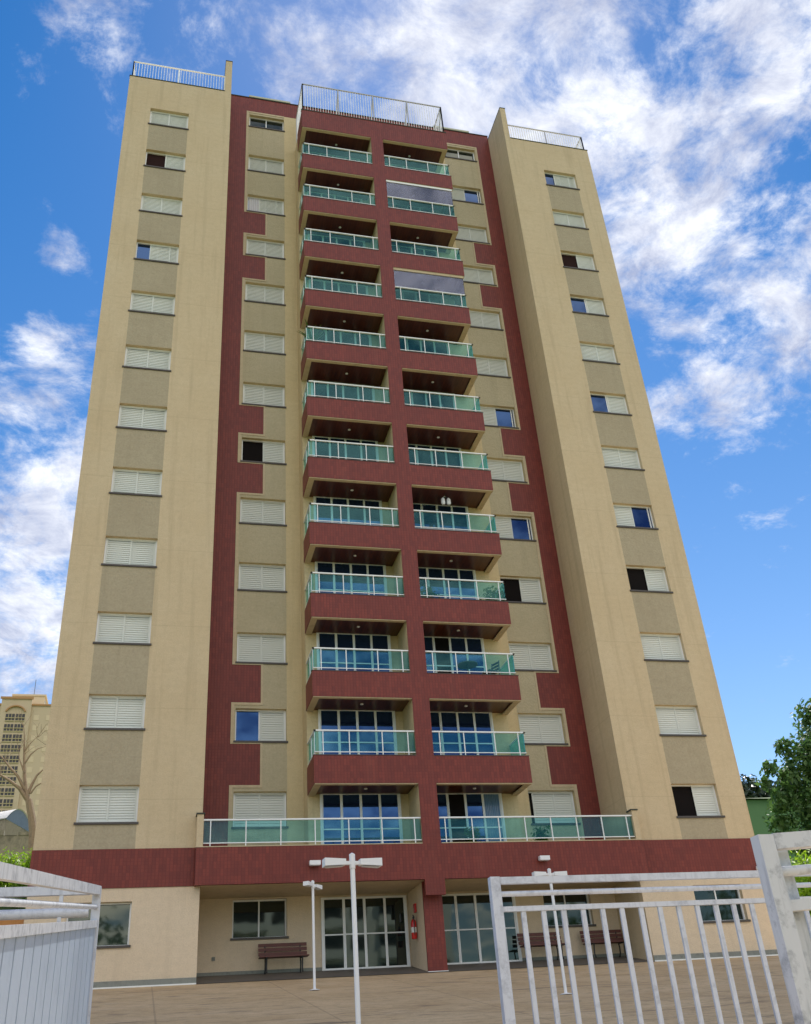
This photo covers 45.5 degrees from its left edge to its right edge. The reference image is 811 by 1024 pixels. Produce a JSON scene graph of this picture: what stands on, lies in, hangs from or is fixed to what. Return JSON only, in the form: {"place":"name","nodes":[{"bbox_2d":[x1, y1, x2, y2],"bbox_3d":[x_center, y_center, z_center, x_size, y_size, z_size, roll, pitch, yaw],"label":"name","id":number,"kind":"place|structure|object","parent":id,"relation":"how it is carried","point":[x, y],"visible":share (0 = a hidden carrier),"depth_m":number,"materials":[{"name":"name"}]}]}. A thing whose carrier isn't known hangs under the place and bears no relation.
{"place":"outdoors","nodes":[
{"label":"outdoors","id":0,"kind":"place"},
{"bbox_2d":[0,907,810,983],"bbox_3d":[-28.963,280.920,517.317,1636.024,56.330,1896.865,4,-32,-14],"label":"ground","id":1,"kind":"structure","parent":0,"point":[6,908],"depth_m":35.24,"materials":[{"name":"brown tile"}]},
{"bbox_2d":[0,920,23,924],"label":"boundary wall","id":2,"kind":"structure","parent":1,"relation":"on","point":[8,922],"depth_m":29.60,"materials":[{"name":"orange paint"}]},
{"bbox_2d":[0,849,27,907],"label":"bush","id":3,"kind":"object","parent":1,"relation":"on","point":[11,860],"visible":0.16,"depth_m":38.38,"materials":[{"name":"green plant"}]},
{"bbox_2d":[0,809,28,834],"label":"shed","id":4,"kind":"structure","parent":1,"relation":"on","point":[14,822],"depth_m":69.55,"materials":[{"name":"metal"}]},
{"bbox_2d":[0,830,28,864],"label":"stone wall","id":5,"kind":"structure","parent":1,"relation":"on","point":[18,842],"depth_m":66.65,"materials":[{"name":"paint"}]},
{"bbox_2d":[5,846,32,908],"bbox_3d":[-14.559,15.012,37.444,2.043,4.240,1.914,-19,-34,23],"label":"bush","id":6,"kind":"object","parent":1,"relation":"on","point":[27,865],"visible":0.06,"depth_m":37.92,"materials":[{"name":"green plant"}]},
{"bbox_2d":[0,709,47,863],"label":"bare tree","id":7,"kind":"object","parent":1,"relation":"on","point":[25,791],"visible":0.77,"depth_m":65.30,"materials":[{"name":"brown plant"}]},
{"bbox_2d":[0,682,50,820],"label":"apartment building","id":8,"kind":"structure","parent":1,"relation":"on","point":[38,706],"depth_m":210.63,"materials":[{"name":"beige paint"}]},
{"bbox_2d":[26,767,31,772],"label":"window","id":9,"kind":"structure","parent":8,"relation":"in","point":[29,769],"depth_m":208.27,"materials":[{"name":"beige"}]},
{"bbox_2d":[32,725,37,730],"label":"window","id":10,"kind":"structure","parent":8,"relation":"in","point":[34,728],"depth_m":213.05,"materials":[{"name":"beige"}]},
{"bbox_2d":[24,60,777,988],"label":"apartment building","id":11,"kind":"structure","parent":1,"relation":"on","point":[266,688],"depth_m":35.14,"materials":[{"name":"beige paint"}]},
{"bbox_2d":[66,902,131,948],"bbox_3d":[-8.464,11.396,26.624,1.810,1.190,0.275,4,-32,-14],"label":"window","id":12,"kind":"structure","parent":11,"relation":"in","point":[114,918],"depth_m":26.81,"materials":[{"name":"glass"}]},
{"bbox_2d":[73,786,138,824],"bbox_3d":[-8.703,8.583,28.294,1.800,1.150,0.275,4,-32,-14],"label":"window","id":13,"kind":"structure","parent":11,"relation":"in","point":[97,805],"depth_m":28.37,"materials":[{"name":"white metal"}]},
{"bbox_2d":[84,695,145,730],"bbox_3d":[-8.890,6.183,29.724,1.800,1.150,0.275,4,-32,-14],"label":"window","id":14,"kind":"structure","parent":11,"relation":"in","point":[104,712],"depth_m":29.81,"materials":[{"name":"white metal"}]},
{"bbox_2d":[93,613,151,645],"bbox_3d":[-9.078,3.783,31.154,1.800,1.150,0.275,4,-32,-14],"label":"window","id":15,"kind":"structure","parent":11,"relation":"in","point":[112,628],"depth_m":31.24,"materials":[{"name":"white metal"}]},
{"bbox_2d":[101,538,157,567],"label":"window","id":16,"kind":"structure","parent":11,"relation":"in","point":[122,552],"depth_m":32.67,"materials":[{"name":"white metal"}]},
{"bbox_2d":[109,469,162,496],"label":"window","id":17,"kind":"structure","parent":11,"relation":"in","point":[124,482],"depth_m":34.12,"materials":[{"name":"white metal"}]},
{"bbox_2d":[116,405,166,431],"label":"window","id":18,"kind":"structure","parent":11,"relation":"in","point":[130,417],"depth_m":35.55,"materials":[{"name":"white metal"}]},
{"bbox_2d":[122,347,170,371],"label":"window","id":19,"kind":"structure","parent":11,"relation":"in","point":[136,358],"depth_m":36.98,"materials":[{"name":"white metal"}]},
{"bbox_2d":[128,292,174,315],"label":"window","id":20,"kind":"structure","parent":11,"relation":"in","point":[141,303],"depth_m":38.41,"materials":[{"name":"white metal"}]},
{"bbox_2d":[133,242,178,264],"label":"window","id":21,"kind":"structure","parent":11,"relation":"in","point":[144,251],"depth_m":39.86,"materials":[{"name":"white metal"}]},
{"bbox_2d":[139,195,182,216],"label":"window","id":22,"kind":"structure","parent":11,"relation":"in","point":[150,204],"depth_m":41.29,"materials":[{"name":"white metal"}]},
{"bbox_2d":[143,151,185,171],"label":"window","id":23,"kind":"structure","parent":11,"relation":"in","point":[155,160],"depth_m":42.74,"materials":[{"name":"white metal"}]},
{"bbox_2d":[148,111,188,129],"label":"window","id":24,"kind":"structure","parent":11,"relation":"in","point":[156,118],"depth_m":44.16,"materials":[{"name":"white metal"}]},
{"bbox_2d":[230,899,288,940],"bbox_3d":[-4.458,12.446,29.528,1.760,1.160,0.275,4,-32,-14],"label":"window","id":25,"kind":"structure","parent":11,"relation":"in","point":[251,919],"depth_m":29.62,"materials":[{"name":"glass"}]},
{"bbox_2d":[231,793,288,828],"bbox_3d":[-4.699,9.637,31.195,1.815,1.190,0.275,4,-32,-14],"label":"window","id":26,"kind":"structure","parent":11,"relation":"in","point":[245,805],"depth_m":31.28,"materials":[{"name":"white metal"}]},
{"bbox_2d":[233,710,287,742],"bbox_3d":[-4.887,7.237,32.625,1.815,1.190,0.275,4,-32,-14],"label":"window","id":27,"kind":"structure","parent":11,"relation":"in","point":[251,726],"depth_m":32.71,"materials":[{"name":"white metal"}]},
{"bbox_2d":[235,634,287,664],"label":"window","id":28,"kind":"structure","parent":11,"relation":"in","point":[251,648],"depth_m":34.15,"materials":[{"name":"white metal"}]},
{"bbox_2d":[237,564,286,592],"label":"window","id":29,"kind":"structure","parent":11,"relation":"in","point":[252,577],"depth_m":35.58,"materials":[{"name":"white metal"}]},
{"bbox_2d":[239,499,286,526],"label":"window","id":30,"kind":"structure","parent":11,"relation":"in","point":[253,512],"depth_m":37.01,"materials":[{"name":"white metal"}]},
{"bbox_2d":[240,439,286,464],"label":"window","id":31,"kind":"structure","parent":11,"relation":"in","point":[255,451],"depth_m":38.47,"materials":[{"name":"white metal"}]},
{"bbox_2d":[242,384,285,407],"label":"window","id":32,"kind":"structure","parent":11,"relation":"in","point":[259,395],"depth_m":39.89,"materials":[{"name":"white metal"}]},
{"bbox_2d":[243,332,285,354],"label":"window","id":33,"kind":"structure","parent":11,"relation":"in","point":[253,342],"depth_m":41.31,"materials":[{"name":"white metal"}]},
{"bbox_2d":[244,284,285,305],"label":"window","id":34,"kind":"structure","parent":11,"relation":"in","point":[253,293],"depth_m":42.76,"materials":[{"name":"white metal"}]},
{"bbox_2d":[245,239,285,259],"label":"window","id":35,"kind":"structure","parent":11,"relation":"in","point":[260,248],"depth_m":44.19,"materials":[{"name":"white metal"}]},
{"bbox_2d":[246,197,284,216],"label":"window","id":36,"kind":"structure","parent":11,"relation":"in","point":[259,205],"depth_m":45.63,"materials":[{"name":"white metal"}]},
{"bbox_2d":[247,157,284,175],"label":"window","id":37,"kind":"structure","parent":11,"relation":"in","point":[260,165],"depth_m":47.06,"materials":[{"name":"white metal"}]},
{"bbox_2d":[248,117,284,131],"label":"window","id":38,"kind":"structure","parent":11,"relation":"in","point":[254,122],"depth_m":48.67,"materials":[{"name":"grey glass"}]},
{"bbox_2d":[298,320,324,340],"bbox_3d":[-3.789,-6.988,39.444,1.140,1.273,1.207,14,-35,-28],"label":"potted plant","id":39,"kind":"object","parent":11,"relation":"on","point":[317,336],"visible":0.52,"depth_m":39.30,"materials":[{"name":"green plant"}]},
{"bbox_2d":[309,860,320,865],"bbox_3d":[-2.655,10.284,28.295,0.320,0.135,0.239,4,-32,-14],"label":"floodlight","id":40,"kind":"object","parent":11,"relation":"attached to","point":[314,862],"visible":1,"depth_m":28.20,"materials":[{"name":"white"}]},
{"bbox_2d":[320,794,402,843],"bbox_3d":[-1.390,9.970,30.691,2.640,2.100,0.060,4,-32,-14],"label":"sliding door","id":41,"kind":"structure","parent":11,"relation":"in","point":[331,805],"depth_m":30.82,"materials":[{"name":"blue glass"}]},
{"bbox_2d":[321,895,410,970],"bbox_3d":[-1.245,13.008,29.943,2.740,2.070,0.060,4,-32,-14],"label":"sliding door","id":42,"kind":"structure","parent":11,"relation":"in","point":[382,921],"depth_m":29.94,"materials":[{"name":"glass"}]},
{"bbox_2d":[411,903,416,938],"bbox_3d":[0.254,12.499,29.531,0.182,1.000,0.264,4,-32,-14],"label":"fire extinguisher","id":43,"kind":"object","parent":11,"relation":"attached to","point":[413,929],"visible":1,"depth_m":29.42,"materials":[{"name":"red metal"}]},
{"bbox_2d":[420,583,439,597],"bbox_3d":[0.858,2.996,34.644,0.812,1.032,0.819,4,-32,-14],"label":"potted plant","id":44,"kind":"object","parent":11,"relation":"on","point":[430,591],"visible":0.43,"depth_m":34.59,"materials":[{"name":"green plant"}]},
{"bbox_2d":[441,495,450,505],"bbox_3d":[1.533,-0.492,36.933,0.390,0.500,0.170,4,-32,-14],"label":"pendant lamp","id":45,"kind":"object","parent":11,"relation":"hanging from","point":[443,501],"visible":1,"depth_m":36.83,"materials":[{"name":"white glass"}]},
{"bbox_2d":[445,148,476,161],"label":"window","id":46,"kind":"structure","parent":11,"relation":"in","point":[451,153],"depth_m":51.08,"materials":[{"name":"grey glass"}]},
{"bbox_2d":[457,661,477,673],"bbox_3d":[2.177,5.623,33.457,0.740,0.740,0.729,4,-32,-14],"label":"table","id":47,"kind":"object","parent":11,"relation":"on","point":[467,665],"visible":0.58,"depth_m":33.56,"materials":[{"name":"teal glass"}]},
{"bbox_2d":[452,187,483,204],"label":"window","id":48,"kind":"structure","parent":11,"relation":"in","point":[458,194],"depth_m":49.47,"materials":[{"name":"white metal"}]},
{"bbox_2d":[437,793,506,842],"bbox_3d":[2.024,10.197,31.519,2.560,2.100,0.060,4,-32,-14],"label":"sliding door","id":49,"kind":"structure","parent":11,"relation":"in","point":[449,804],"depth_m":31.72,"materials":[{"name":"blue glass"}]},
{"bbox_2d":[455,226,489,243],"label":"window","id":50,"kind":"structure","parent":11,"relation":"in","point":[468,234],"depth_m":48.03,"materials":[{"name":"white metal"}]},
{"bbox_2d":[464,826,483,841],"bbox_3d":[2.142,10.334,30.540,0.688,0.890,0.652,4,-32,-14],"label":"potted plant","id":51,"kind":"object","parent":11,"relation":"on","point":[468,833],"visible":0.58,"depth_m":30.49,"materials":[{"name":"green plant"}]},
{"bbox_2d":[463,267,496,285],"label":"window","id":52,"kind":"structure","parent":11,"relation":"in","point":[472,275],"depth_m":46.60,"materials":[{"name":"white metal"}]},
{"bbox_2d":[442,893,521,964],"bbox_3d":[2.295,13.242,30.801,2.740,2.070,0.060,4,-32,-14],"label":"sliding door","id":53,"kind":"structure","parent":11,"relation":"in","point":[469,937],"depth_m":30.78,"materials":[{"name":"clear glass"}]},
{"bbox_2d":[469,310,503,330],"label":"window","id":54,"kind":"structure","parent":11,"relation":"in","point":[483,320],"depth_m":45.16,"materials":[{"name":"white metal"}]},
{"bbox_2d":[479,586,498,600],"bbox_3d":[3.164,3.159,35.314,0.907,1.129,0.834,4,-32,-14],"label":"potted plant","id":55,"kind":"object","parent":11,"relation":"on","point":[493,592],"visible":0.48,"depth_m":35.28,"materials":[{"name":"green plant"}]},
{"bbox_2d":[482,660,499,673],"bbox_3d":[2.992,5.599,33.661,0.520,0.884,0.420,18,-37,-33],"label":"chair","id":56,"kind":"object","parent":11,"relation":"on","point":[492,668],"visible":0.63,"depth_m":33.71,"materials":[{"name":"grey metal"}]},
{"bbox_2d":[474,357,510,377],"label":"window","id":57,"kind":"structure","parent":11,"relation":"in","point":[491,367],"depth_m":43.73,"materials":[{"name":"white metal"}]},
{"bbox_2d":[480,406,518,428],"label":"window","id":58,"kind":"structure","parent":11,"relation":"in","point":[493,417],"depth_m":42.30,"materials":[{"name":"white metal"}]},
{"bbox_2d":[487,459,527,482],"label":"window","id":59,"kind":"structure","parent":11,"relation":"in","point":[501,470],"depth_m":40.86,"materials":[{"name":"white metal"}]},
{"bbox_2d":[492,516,536,541],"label":"window","id":60,"kind":"structure","parent":11,"relation":"in","point":[509,528],"depth_m":39.42,"materials":[{"name":"white metal"}]},
{"bbox_2d":[500,577,546,603],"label":"window","id":61,"kind":"structure","parent":11,"relation":"in","point":[516,590],"depth_m":38.00,"materials":[{"name":"white metal"}]},
{"bbox_2d":[509,643,556,671],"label":"window","id":62,"kind":"structure","parent":11,"relation":"in","point":[527,657],"depth_m":36.55,"materials":[{"name":"white metal"}]},
{"bbox_2d":[530,825,550,840],"bbox_3d":[4.350,10.582,31.277,0.741,0.921,0.671,4,-32,-14],"label":"potted plant","id":63,"kind":"object","parent":11,"relation":"on","point":[539,832],"visible":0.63,"depth_m":31.26,"materials":[{"name":"green plant"}]},
{"bbox_2d":[518,714,568,744],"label":"window","id":64,"kind":"structure","parent":11,"relation":"in","point":[538,729],"depth_m":35.10,"materials":[{"name":"white metal"}]},
{"bbox_2d":[538,855,549,860],"bbox_3d":[4.289,10.744,29.979,0.320,0.135,0.239,4,-32,-14],"label":"floodlight","id":65,"kind":"object","parent":11,"relation":"attached to","point":[544,858],"visible":1,"depth_m":29.89,"materials":[{"name":"white plastic"}]},
{"bbox_2d":[528,791,580,824],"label":"window","id":66,"kind":"structure","parent":11,"relation":"in","point":[552,803],"depth_m":33.68,"materials":[{"name":"white metal"}]},
{"bbox_2d":[544,172,579,189],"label":"window","id":67,"kind":"structure","parent":11,"relation":"in","point":[555,180],"depth_m":48.68,"materials":[{"name":"white metal"}]},
{"bbox_2d":[543,894,595,927],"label":"window","id":68,"kind":"structure","parent":11,"relation":"in","point":[574,919],"depth_m":31.99,"materials":[{"name":"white glass"}]},
{"bbox_2d":[552,211,588,229],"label":"window","id":69,"kind":"structure","parent":11,"relation":"in","point":[560,219],"depth_m":47.24,"materials":[{"name":"white metal"}]},
{"bbox_2d":[561,253,598,271],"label":"window","id":70,"kind":"structure","parent":11,"relation":"in","point":[573,261],"depth_m":45.82,"materials":[{"name":"white metal"}]},
{"bbox_2d":[570,296,608,316],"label":"window","id":71,"kind":"structure","parent":11,"relation":"in","point":[579,305],"depth_m":44.36,"materials":[{"name":"white metal"}]},
{"bbox_2d":[580,343,619,364],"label":"window","id":72,"kind":"structure","parent":11,"relation":"in","point":[590,353],"depth_m":42.93,"materials":[{"name":"white metal"}]},
{"bbox_2d":[590,393,631,415],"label":"window","id":73,"kind":"structure","parent":11,"relation":"in","point":[606,404],"depth_m":41.50,"materials":[{"name":"white metal"}]},
{"bbox_2d":[601,447,644,470],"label":"window","id":74,"kind":"structure","parent":11,"relation":"in","point":[615,458],"depth_m":40.06,"materials":[{"name":"white metal"}]},
{"bbox_2d":[613,505,658,529],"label":"window","id":75,"kind":"structure","parent":11,"relation":"in","point":[637,517],"depth_m":38.63,"materials":[{"name":"white metal"}]},
{"bbox_2d":[626,567,672,593],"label":"window","id":76,"kind":"structure","parent":11,"relation":"in","point":[641,579],"depth_m":37.20,"materials":[{"name":"white metal"}]},
{"bbox_2d":[640,634,688,661],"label":"window","id":77,"kind":"structure","parent":11,"relation":"in","point":[656,647],"depth_m":35.75,"materials":[{"name":"white metal"}]},
{"bbox_2d":[655,706,706,736],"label":"window","id":78,"kind":"structure","parent":11,"relation":"in","point":[672,720],"depth_m":34.32,"materials":[{"name":"white metal"}]},
{"bbox_2d":[671,785,724,817],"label":"window","id":79,"kind":"structure","parent":11,"relation":"in","point":[691,801],"depth_m":32.90,"materials":[{"name":"white metal"}]},
{"bbox_2d":[694,890,750,922],"bbox_3d":[10.098,12.617,31.129,1.830,1.150,0.275,4,-32,-14],"label":"window","id":80,"kind":"structure","parent":11,"relation":"in","point":[725,911],"depth_m":31.21,"materials":[{"name":"glass"}]},
{"bbox_2d":[740,774,773,797],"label":"distant tree","id":81,"kind":"object","parent":1,"relation":"on","point":[751,789],"visible":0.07,"depth_m":133.10,"materials":[{"name":"green plant"}]},
{"bbox_2d":[757,780,781,797],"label":"distant tree","id":82,"kind":"object","parent":1,"relation":"on","point":[769,787],"visible":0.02,"depth_m":135.45,"materials":[{"name":"green plant"}]},
{"bbox_2d":[745,798,809,896],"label":"green building","id":83,"kind":"structure","parent":1,"relation":"on","point":[757,808],"depth_m":77.40,"materials":[{"name":"green"}]},
{"bbox_2d":[754,697,810,860],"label":"leafy tree","id":84,"kind":"object","parent":1,"relation":"on","point":[789,796],"visible":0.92,"depth_m":49.45,"materials":[{"name":"green plant"}]},
{"bbox_2d":[772,777,809,792],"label":"distant tree","id":85,"kind":"object","parent":1,"relation":"on","point":[787,786],"visible":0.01,"depth_m":137.53,"materials":[{"name":"green plant"}]},
{"bbox_2d":[788,849,810,919],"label":"shrub","id":86,"kind":"object","parent":1,"relation":"on","point":[806,891],"visible":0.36,"depth_m":37.79,"materials":[{"name":"green plant"}]},
{"bbox_2d":[0,0,810,787],"label":"sky","id":87,"kind":"structure","parent":0,"point":[692,118],"materials":[{"name":"blue"}]},
{"bbox_2d":[90,956,794,1023],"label":"plaza","id":88,"kind":"structure","parent":0,"point":[463,997],"depth_m":20.12,"materials":[{"name":"beige tile"}]},
{"bbox_2d":[0,886,89,921],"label":"barred fence","id":89,"kind":"object","parent":88,"relation":"on","point":[27,914],"visible":0.39,"depth_m":7.75,"materials":[{"name":"white metal"}]},
{"bbox_2d":[0,862,101,1023],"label":"sheet gate","id":90,"kind":"structure","parent":88,"relation":"on","point":[47,970],"depth_m":5.09,"materials":[{"name":"white metal"}]},
{"bbox_2d":[303,880,321,990],"bbox_3d":[-2.255,10.354,23.734,0.254,2.500,0.787,-17,-33,19],"label":"lamp post","id":91,"kind":"object","parent":88,"relation":"on","point":[312,885],"visible":1,"depth_m":23.85,"materials":[{"name":"white metal"}]},
{"bbox_2d":[322,853,381,1023],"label":"lamp post","id":92,"kind":"object","parent":88,"relation":"on","point":[351,862],"visible":1,"depth_m":12.51,"materials":[{"name":"white metal"}]},
{"bbox_2d":[196,956,646,983],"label":"porch floor","id":93,"kind":"structure","parent":88,"relation":"on","point":[350,972],"depth_m":28.50,"materials":[{"name":"beige tile"}]},
{"bbox_2d":[258,942,308,973],"bbox_3d":[-3.604,13.178,28.590,1.450,0.858,0.582,4,-32,-14],"label":"bench","id":94,"kind":"object","parent":93,"relation":"on","point":[271,954],"visible":0.98,"depth_m":28.82,"materials":[{"name":"brown wood"}]},
{"bbox_2d":[517,932,564,960],"bbox_3d":[4.339,13.704,30.515,1.450,0.858,0.582,4,-32,-14],"label":"bench","id":95,"kind":"object","parent":93,"relation":"on","point":[553,940],"visible":0.69,"depth_m":30.74,"materials":[{"name":"brown wood"}]},
{"bbox_2d":[579,929,626,957],"bbox_3d":[6.424,13.842,31.021,1.450,0.858,0.582,4,-32,-14],"label":"bench","id":96,"kind":"object","parent":93,"relation":"on","point":[601,940],"visible":0.69,"depth_m":31.26,"materials":[{"name":"brown wood"}]},
{"bbox_2d":[532,868,571,994],"bbox_3d":[3.239,8.914,20.648,0.787,2.500,0.253,4,-32,-14],"label":"lamp post","id":97,"kind":"object","parent":88,"relation":"on","point":[537,873],"visible":0.83,"depth_m":20.70,"materials":[{"name":"white metal"}]},
{"bbox_2d":[488,870,810,1023],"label":"barred gate","id":98,"kind":"structure","parent":88,"relation":"on","point":[496,895],"depth_m":8.13,"materials":[{"name":"white metal"}]},
{"bbox_2d":[750,830,810,1023],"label":"barred fence","id":99,"kind":"object","parent":88,"relation":"on","point":[786,905],"visible":1,"depth_m":3.41,"materials":[{"name":"white metal"}]}
]}

